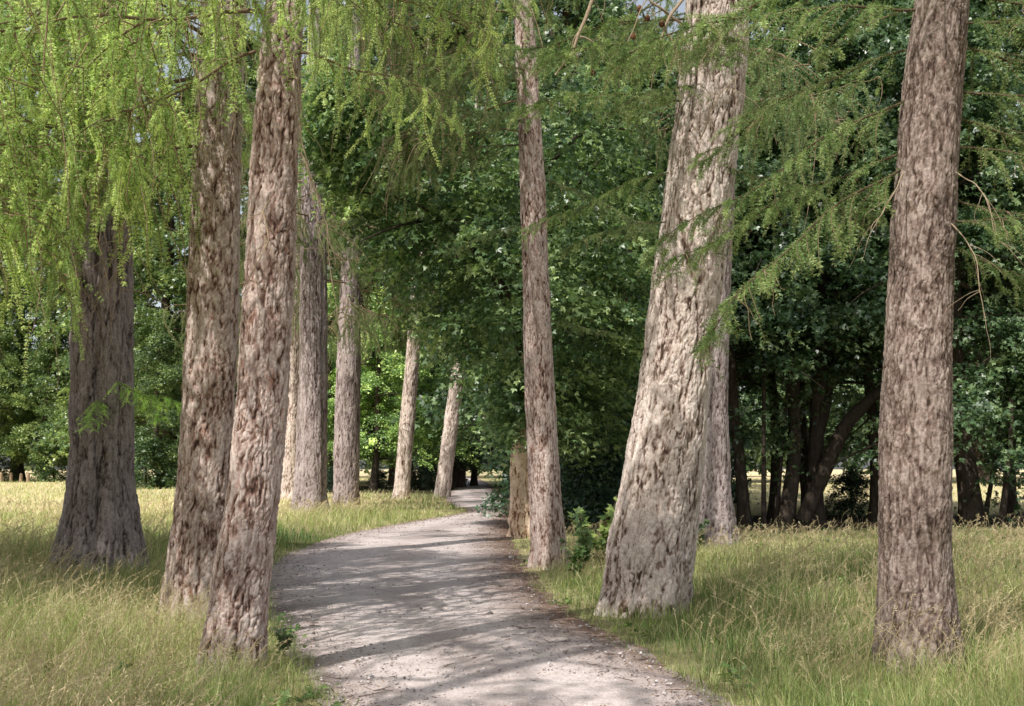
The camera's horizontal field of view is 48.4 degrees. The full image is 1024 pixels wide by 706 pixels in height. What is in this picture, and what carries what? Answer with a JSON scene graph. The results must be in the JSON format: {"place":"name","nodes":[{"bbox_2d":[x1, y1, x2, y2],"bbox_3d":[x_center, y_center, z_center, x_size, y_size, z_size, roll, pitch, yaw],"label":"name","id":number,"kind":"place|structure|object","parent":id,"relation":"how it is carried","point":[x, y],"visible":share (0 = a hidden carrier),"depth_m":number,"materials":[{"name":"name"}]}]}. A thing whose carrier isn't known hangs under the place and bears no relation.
{"place":"outdoors","nodes":[
{"label":"outdoors","id":0,"kind":"place"},
{"bbox_2d":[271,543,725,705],"bbox_3d":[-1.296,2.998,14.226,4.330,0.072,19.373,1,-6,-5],"label":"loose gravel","id":1,"kind":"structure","parent":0,"point":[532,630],"depth_m":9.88,"materials":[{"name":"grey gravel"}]},
{"bbox_2d":[268,476,736,705],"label":"path","id":2,"kind":"structure","parent":0,"point":[603,691],"depth_m":11.20,"materials":[{"name":"grey gravel"}]},
{"bbox_2d":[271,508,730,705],"bbox_3d":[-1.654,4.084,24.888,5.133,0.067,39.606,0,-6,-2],"label":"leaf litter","id":3,"kind":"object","parent":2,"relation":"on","point":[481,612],"visible":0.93,"depth_m":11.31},
{"bbox_2d":[0,469,1023,705],"bbox_3d":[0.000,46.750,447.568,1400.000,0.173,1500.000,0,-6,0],"label":"ground","id":4,"kind":"structure","parent":0,"point":[752,475],"depth_m":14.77,"materials":[{"name":"green plant"}]},
{"bbox_2d":[0,451,18,480],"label":"shrub","id":5,"kind":"object","parent":4,"relation":"on","point":[6,475],"visible":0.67,"depth_m":125.61,"materials":[{"name":"green plant"}]},
{"bbox_2d":[8,472,12,481],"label":"post","id":6,"kind":"object","parent":4,"relation":"on","point":[10,476],"visible":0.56,"depth_m":121.14,"materials":[{"name":"brown wood"}]},
{"bbox_2d":[0,324,44,467],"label":"broadleaf tree","id":7,"kind":"object","parent":4,"relation":"on","point":[5,337],"visible":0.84,"depth_m":122.67,"materials":[{"name":"green plant"}]},
{"bbox_2d":[0,231,48,465],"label":"broadleaf tree","id":8,"kind":"object","parent":4,"relation":"on","point":[22,290],"visible":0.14,"depth_m":128.19,"materials":[{"name":"green plant"}]},
{"bbox_2d":[25,472,29,482],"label":"post","id":9,"kind":"object","parent":4,"relation":"on","point":[28,477],"visible":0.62,"depth_m":118.17,"materials":[{"name":"brown wood"}]},
{"bbox_2d":[0,322,69,481],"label":"broadleaf tree","id":10,"kind":"object","parent":4,"relation":"on","point":[46,352],"visible":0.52,"depth_m":124.17,"materials":[{"name":"green plant"}]},
{"bbox_2d":[0,125,70,480],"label":"broadleaf tree","id":11,"kind":"object","parent":4,"relation":"on","point":[63,340],"visible":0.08,"depth_m":129.10,"materials":[{"name":"green plant"}]},
{"bbox_2d":[26,440,68,481],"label":"shrub","id":12,"kind":"object","parent":4,"relation":"on","point":[41,474],"visible":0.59,"depth_m":122.44,"materials":[{"name":"green plant"}]},
{"bbox_2d":[0,1,185,578],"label":"larch tree","id":13,"kind":"object","parent":4,"relation":"on","point":[100,510],"visible":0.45,"depth_m":16.26,"materials":[{"name":"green plant"}]},
{"bbox_2d":[0,163,186,458],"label":"broadleaf tree","id":14,"kind":"object","parent":4,"relation":"on","point":[60,300],"visible":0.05,"depth_m":125.58,"materials":[{"name":"green plant"}]},
{"bbox_2d":[49,380,144,442],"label":"broadleaf tree","id":15,"kind":"object","parent":4,"relation":"on","point":[67,389],"visible":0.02,"depth_m":104.06,"materials":[{"name":"green plant"}]},
{"bbox_2d":[0,0,260,388],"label":"larch tree","id":16,"kind":"object","parent":4,"relation":"on","point":[36,249],"visible":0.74,"depth_m":10.70,"materials":[{"name":"green plant"}]},
{"bbox_2d":[29,100,245,475],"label":"broadleaf tree","id":17,"kind":"object","parent":4,"relation":"on","point":[170,278],"visible":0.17,"depth_m":90.07,"materials":[{"name":"green plant"}]},
{"bbox_2d":[134,427,176,489],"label":"shrub","id":18,"kind":"object","parent":4,"relation":"on","point":[143,445],"visible":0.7,"depth_m":81.11,"materials":[{"name":"green plant"}]},
{"bbox_2d":[133,308,183,488],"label":"broadleaf tree","id":19,"kind":"object","parent":4,"relation":"on","point":[149,348],"visible":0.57,"depth_m":83.09,"materials":[{"name":"green plant"}]},
{"bbox_2d":[144,444,177,486],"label":"shrub","id":20,"kind":"object","parent":4,"relation":"on","point":[175,481],"visible":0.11,"depth_m":84.80,"materials":[{"name":"green plant"}]},
{"bbox_2d":[52,19,363,440],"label":"broadleaf tree","id":21,"kind":"object","parent":4,"relation":"on","point":[251,85],"visible":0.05,"depth_m":103.01,"materials":[{"name":"green plant"}]},
{"bbox_2d":[235,334,239,401],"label":"broadleaf tree","id":22,"kind":"object","parent":4,"relation":"on","point":[237,367],"depth_m":85.59,"materials":[{"name":"green plant"}]},
{"bbox_2d":[0,0,538,681],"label":"larch tree","id":23,"kind":"object","parent":4,"relation":"on","point":[238,604],"visible":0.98,"depth_m":8.78,"materials":[{"name":"green plant"}]},
{"bbox_2d":[273,628,294,655],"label":"young plant","id":24,"kind":"object","parent":4,"relation":"on","point":[282,637],"visible":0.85,"depth_m":9.39,"materials":[{"name":"green plant"}]},
{"bbox_2d":[180,196,388,466],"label":"broadleaf tree","id":25,"kind":"object","parent":4,"relation":"on","point":[241,300],"depth_m":116.36,"materials":[{"name":"green plant"}]},
{"bbox_2d":[181,53,388,499],"bbox_3d":[-10.375,-4.950,54.114,9.298,24.220,7.623,-5,-8,43],"label":"larch tree","id":26,"kind":"object","parent":4,"relation":"on","point":[287,483],"visible":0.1,"depth_m":54.19,"materials":[{"name":"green plant"}]},
{"bbox_2d":[0,0,604,623],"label":"larch tree","id":27,"kind":"object","parent":4,"relation":"on","point":[208,372],"visible":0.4,"depth_m":11.86,"materials":[{"name":"green plant"}]},
{"bbox_2d":[162,0,458,514],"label":"larch tree","id":28,"kind":"object","parent":4,"relation":"on","point":[310,478],"visible":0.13,"depth_m":37.88,"materials":[{"name":"grey plant"}]},
{"bbox_2d":[327,466,333,489],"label":"shrub","id":29,"kind":"object","parent":4,"relation":"on","point":[329,475],"visible":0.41,"depth_m":77.30,"materials":[{"name":"green plant"}]},
{"bbox_2d":[327,276,397,488],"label":"broadleaf tree","id":30,"kind":"object","parent":4,"relation":"on","point":[330,432],"visible":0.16,"depth_m":81.03,"materials":[{"name":"green plant"}]},
{"bbox_2d":[293,7,441,504],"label":"larch tree","id":31,"kind":"object","parent":4,"relation":"on","point":[346,455],"visible":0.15,"depth_m":46.37,"materials":[{"name":"grey plant"}]},
{"bbox_2d":[240,0,497,485],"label":"broadleaf tree","id":32,"kind":"object","parent":4,"relation":"on","point":[392,480],"visible":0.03,"depth_m":96.38,"materials":[{"name":"green plant"}]},
{"bbox_2d":[363,466,391,489],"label":"shrub","id":33,"kind":"object","parent":4,"relation":"on","point":[382,476],"visible":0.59,"depth_m":79.38,"materials":[{"name":"green plant"}]},
{"bbox_2d":[335,159,427,454],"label":"broadleaf tree","id":34,"kind":"object","parent":4,"relation":"on","point":[371,430],"depth_m":103.81,"materials":[{"name":"green plant"}]},
{"bbox_2d":[327,286,438,489],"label":"broadleaf tree","id":35,"kind":"object","parent":4,"relation":"on","point":[375,449],"visible":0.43,"depth_m":78.42,"materials":[{"name":"green plant"}]},
{"bbox_2d":[366,38,462,498],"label":"larch tree","id":36,"kind":"object","parent":4,"relation":"on","point":[405,442],"visible":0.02,"depth_m":56.09,"materials":[{"name":"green plant"}]},
{"bbox_2d":[410,462,436,489],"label":"shrub","id":37,"kind":"object","parent":4,"relation":"on","point":[426,475],"visible":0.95,"depth_m":81.28,"materials":[{"name":"green plant"}]},
{"bbox_2d":[380,320,487,485],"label":"broadleaf tree","id":38,"kind":"object","parent":4,"relation":"on","point":[434,440],"visible":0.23,"depth_m":84.04,"materials":[{"name":"green plant"}]},
{"bbox_2d":[415,434,472,485],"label":"shrub","id":39,"kind":"object","parent":4,"relation":"on","point":[435,468],"visible":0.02,"depth_m":99.56,"materials":[{"name":"green plant"}]},
{"bbox_2d":[326,0,571,487],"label":"broadleaf tree","id":40,"kind":"object","parent":4,"relation":"on","point":[455,475],"visible":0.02,"depth_m":92.13,"materials":[{"name":"green plant"}]},
{"bbox_2d":[387,364,514,487],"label":"broadleaf tree","id":41,"kind":"object","parent":4,"relation":"on","point":[462,473],"visible":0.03,"depth_m":90.13,"materials":[{"name":"green plant"}]},
{"bbox_2d":[432,75,477,497],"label":"larch tree","id":42,"kind":"object","parent":4,"relation":"on","point":[446,458],"visible":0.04,"depth_m":62.47,"materials":[{"name":"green plant"}]},
{"bbox_2d":[415,409,502,485],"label":"broadleaf tree","id":43,"kind":"object","parent":4,"relation":"on","point":[474,479],"visible":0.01,"depth_m":100.22,"materials":[{"name":"green plant"}]},
{"bbox_2d":[297,41,674,537],"bbox_3d":[-0.687,-1.296,26.930,9.661,11.595,7.606,0,-6,0],"label":"broadleaf tree","id":44,"kind":"object","parent":4,"relation":"on","point":[342,179],"visible":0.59,"depth_m":26.01,"materials":[{"name":"green plant"}]},
{"bbox_2d":[466,359,513,485],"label":"broadleaf tree","id":45,"kind":"object","parent":4,"relation":"on","point":[489,457],"visible":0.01,"depth_m":94.12,"materials":[{"name":"green plant"}]},
{"bbox_2d":[408,22,588,351],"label":"broadleaf tree","id":46,"kind":"object","parent":4,"relation":"on","point":[551,25],"depth_m":64.47,"materials":[{"name":"green plant"}]},
{"bbox_2d":[321,0,684,569],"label":"larch tree","id":47,"kind":"object","parent":4,"relation":"on","point":[547,529],"visible":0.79,"depth_m":18.46,"materials":[{"name":"green plant"}]},
{"bbox_2d":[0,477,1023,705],"bbox_3d":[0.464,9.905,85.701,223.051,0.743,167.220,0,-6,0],"label":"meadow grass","id":48,"kind":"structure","parent":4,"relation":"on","point":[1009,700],"depth_m":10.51,"materials":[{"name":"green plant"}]},
{"bbox_2d":[0,523,1023,705],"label":"meadow weed","id":49,"kind":"object","parent":4,"relation":"on","point":[336,703],"visible":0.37,"depth_m":8.20,"materials":[{"name":"green plant"}]},
{"bbox_2d":[399,11,628,365],"bbox_3d":[1.551,-3.861,48.058,12.567,20.962,13.020,-2,-6,21],"label":"broadleaf tree","id":50,"kind":"object","parent":4,"relation":"on","point":[546,40],"visible":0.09,"depth_m":47.05,"materials":[{"name":"green plant"}]},
{"bbox_2d":[5,357,1022,475],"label":"wood","id":51,"kind":"object","parent":4,"relation":"on","point":[846,463],"depth_m":174.97,"materials":[{"name":"green plant"}]},
{"bbox_2d":[370,0,674,459],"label":"broadleaf tree","id":52,"kind":"object","parent":4,"relation":"on","point":[438,402],"visible":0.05,"depth_m":74.56,"materials":[{"name":"green plant"}]},
{"bbox_2d":[473,372,599,516],"bbox_3d":[1.747,3.438,38.106,5.976,6.118,5.670,-2,-6,23],"label":"shrub","id":53,"kind":"object","parent":4,"relation":"on","point":[493,498],"visible":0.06,"depth_m":37.23,"materials":[{"name":"green plant"}]},
{"bbox_2d":[444,66,665,486],"bbox_3d":[3.039,-2.200,40.427,10.225,16.071,9.376,-5,-7,38],"label":"broadleaf tree","id":54,"kind":"object","parent":4,"relation":"on","point":[574,85],"visible":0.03,"depth_m":39.92,"materials":[{"name":"green plant"}]},
{"bbox_2d":[558,538,586,579],"bbox_3d":[0.827,2.835,15.624,0.428,0.582,0.264,-2,-6,15],"label":"young plant","id":55,"kind":"object","parent":4,"relation":"on","point":[579,550],"visible":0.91,"depth_m":15.58,"materials":[{"name":"green plant"}]},
{"bbox_2d":[572,506,594,570],"bbox_3d":[1.066,2.751,16.810,0.351,0.989,0.732,-1,-6,9],"label":"young plant","id":56,"kind":"object","parent":4,"relation":"on","point":[585,539],"visible":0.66,"depth_m":16.70,"materials":[{"name":"green plant"}]},
{"bbox_2d":[559,412,623,522],"bbox_3d":[1.956,3.363,32.718,4.253,4.588,4.482,1,-6,-6],"label":"shrub","id":57,"kind":"object","parent":4,"relation":"on","point":[570,493],"visible":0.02,"depth_m":31.92,"materials":[{"name":"green plant"}]},
{"bbox_2d":[567,496,617,568],"bbox_3d":[1.277,2.730,17.311,0.911,1.133,0.787,0,-6,0],"label":"young plant","id":58,"kind":"object","parent":4,"relation":"on","point":[604,529],"visible":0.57,"depth_m":17.25,"materials":[{"name":"green plant"}]},
{"bbox_2d":[558,404,631,529],"bbox_3d":[2.465,3.378,29.873,4.074,4.355,4.013,-3,-7,28],"label":"shrub","id":59,"kind":"object","parent":4,"relation":"on","point":[602,500],"visible":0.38,"depth_m":28.91,"materials":[{"name":"green plant"}]},
{"bbox_2d":[476,27,785,474],"bbox_3d":[3.524,-2.419,34.150,9.162,15.232,9.057,-1,-6,6],"label":"broadleaf tree","id":60,"kind":"object","parent":4,"relation":"on","point":[644,90],"visible":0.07,"depth_m":33.28,"materials":[{"name":"green plant"}]},
{"bbox_2d":[514,113,754,429],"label":"broadleaf tree","id":61,"kind":"object","parent":4,"relation":"on","point":[747,408],"depth_m":48.47,"materials":[{"name":"green plant"}]},
{"bbox_2d":[469,0,810,462],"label":"broadleaf tree","id":62,"kind":"object","parent":4,"relation":"on","point":[611,10],"visible":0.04,"depth_m":55.10,"materials":[{"name":"green plant"}]},
{"bbox_2d":[428,0,889,618],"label":"larch tree","id":63,"kind":"object","parent":4,"relation":"on","point":[652,536],"visible":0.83,"depth_m":12.53,"materials":[{"name":"green plant"}]},
{"bbox_2d":[697,519,709,546],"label":"young plant","id":64,"kind":"object","parent":4,"relation":"on","point":[701,526],"visible":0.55,"depth_m":21.71,"materials":[{"name":"green plant"}]},
{"bbox_2d":[562,256,848,412],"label":"broadleaf tree","id":65,"kind":"object","parent":4,"relation":"on","point":[784,382],"depth_m":43.23,"materials":[{"name":"green plant"}]},
{"bbox_2d":[569,14,888,523],"bbox_3d":[6.520,-2.645,32.294,8.929,15.306,9.738,2,-6,-23],"label":"broadleaf tree","id":66,"kind":"object","parent":4,"relation":"on","point":[743,500],"visible":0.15,"depth_m":30.89,"materials":[{"name":"green plant"}]},
{"bbox_2d":[571,0,893,545],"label":"larch tree","id":67,"kind":"object","parent":4,"relation":"on","point":[717,511],"visible":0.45,"depth_m":23.01,"materials":[{"name":"grey plant"}]},
{"bbox_2d":[729,419,760,506],"bbox_3d":[6.933,4.368,43.544,5.351,5.806,5.432,0,-6,-4],"label":"shrub","id":68,"kind":"object","parent":4,"relation":"on","point":[733,488],"visible":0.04,"depth_m":43.29,"materials":[{"name":"green plant"}]},
{"bbox_2d":[640,39,888,517],"bbox_3d":[8.139,-2.269,36.150,9.738,15.306,8.929,2,-6,-19],"label":"broadleaf tree","id":69,"kind":"object","parent":4,"relation":"on","point":[773,483],"visible":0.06,"depth_m":35.15,"materials":[{"name":"green plant"}]},
{"bbox_2d":[728,320,803,524],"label":"sapling","id":70,"kind":"object","parent":4,"relation":"on","point":[764,411],"visible":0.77,"depth_m":30.96,"materials":[{"name":"green plant"}]},
{"bbox_2d":[744,363,813,521],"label":"sapling","id":71,"kind":"object","parent":4,"relation":"on","point":[783,422],"visible":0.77,"depth_m":31.80,"materials":[{"name":"green plant"}]},
{"bbox_2d":[738,381,837,451],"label":"broadleaf tree","id":72,"kind":"object","parent":4,"relation":"on","point":[746,396],"visible":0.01,"depth_m":115.64,"materials":[{"name":"green plant"}]},
{"bbox_2d":[620,0,986,504],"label":"broadleaf tree","id":73,"kind":"object","parent":4,"relation":"on","point":[804,432],"visible":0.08,"depth_m":35.87,"materials":[{"name":"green plant"}]},
{"bbox_2d":[639,0,971,521],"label":"broadleaf tree","id":74,"kind":"object","parent":4,"relation":"on","point":[817,462],"visible":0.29,"depth_m":31.51,"materials":[{"name":"green plant"}]},
{"bbox_2d":[731,332,880,481],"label":"broadleaf tree","id":75,"kind":"object","parent":4,"relation":"on","point":[857,400],"visible":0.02,"depth_m":111.81,"materials":[{"name":"green plant"}]},
{"bbox_2d":[593,0,1023,675],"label":"larch tree","id":76,"kind":"object","parent":4,"relation":"on","point":[915,482],"visible":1,"depth_m":8.93,"materials":[{"name":"brown plant"}]},
{"bbox_2d":[824,463,869,516],"bbox_3d":[10.760,4.541,35.786,2.037,2.177,2.007,4,-7,-34],"label":"shrub","id":77,"kind":"object","parent":4,"relation":"on","point":[852,479],"visible":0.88,"depth_m":35.62,"materials":[{"name":"green plant"}]},
{"bbox_2d":[732,7,1018,520],"bbox_3d":[10.190,-2.468,33.843,9.350,15.215,9.124,-1,-6,7],"label":"broadleaf tree","id":78,"kind":"object","parent":4,"relation":"on","point":[867,377],"visible":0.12,"depth_m":31.39,"materials":[{"name":"green plant"}]},
{"bbox_2d":[755,307,1005,460],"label":"broadleaf tree","id":79,"kind":"object","parent":4,"relation":"on","point":[852,442],"visible":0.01,"depth_m":119.78,"materials":[{"name":"green plant"}]},
{"bbox_2d":[764,0,1023,325],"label":"broadleaf tree","id":80,"kind":"object","parent":4,"relation":"on","point":[895,3],"visible":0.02,"depth_m":35.12,"materials":[{"name":"green plant"}]},
{"bbox_2d":[777,0,1023,523],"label":"broadleaf tree","id":81,"kind":"object","parent":4,"relation":"on","point":[966,471],"visible":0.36,"depth_m":30.50,"materials":[{"name":"green plant"}]},
{"bbox_2d":[848,116,1023,482],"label":"broadleaf tree","id":82,"kind":"object","parent":4,"relation":"on","point":[979,468],"visible":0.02,"depth_m":114.76,"materials":[{"name":"green plant"}]},
{"bbox_2d":[865,0,1023,516],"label":"broadleaf tree","id":83,"kind":"object","parent":4,"relation":"on","point":[999,9],"visible":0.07,"depth_m":34.84,"materials":[{"name":"green plant"}]},
{"bbox_2d":[953,44,1023,463],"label":"broadleaf tree","id":84,"kind":"object","parent":4,"relation":"on","point":[999,359],"visible":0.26,"depth_m":31.12,"materials":[{"name":"green plant"}]},
{"bbox_2d":[954,419,1023,518],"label":"sapling","id":85,"kind":"object","parent":4,"relation":"on","point":[988,493],"visible":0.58,"depth_m":30.77,"materials":[{"name":"green plant"}]},
{"bbox_2d":[967,371,1023,525],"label":"broadleaf tree","id":86,"kind":"object","parent":4,"relation":"on","point":[1007,479],"visible":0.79,"depth_m":29.82,"materials":[{"name":"green plant"}]},
{"bbox_2d":[983,485,1023,525],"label":"sapling","id":87,"kind":"object","parent":4,"relation":"on","point":[1021,514],"visible":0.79,"depth_m":29.69,"materials":[{"name":"green plant"}]},
{"bbox_2d":[0,0,1023,468],"label":"sky","id":88,"kind":"structure","parent":0,"point":[681,8],"materials":[{"name":"white"}]}
]}

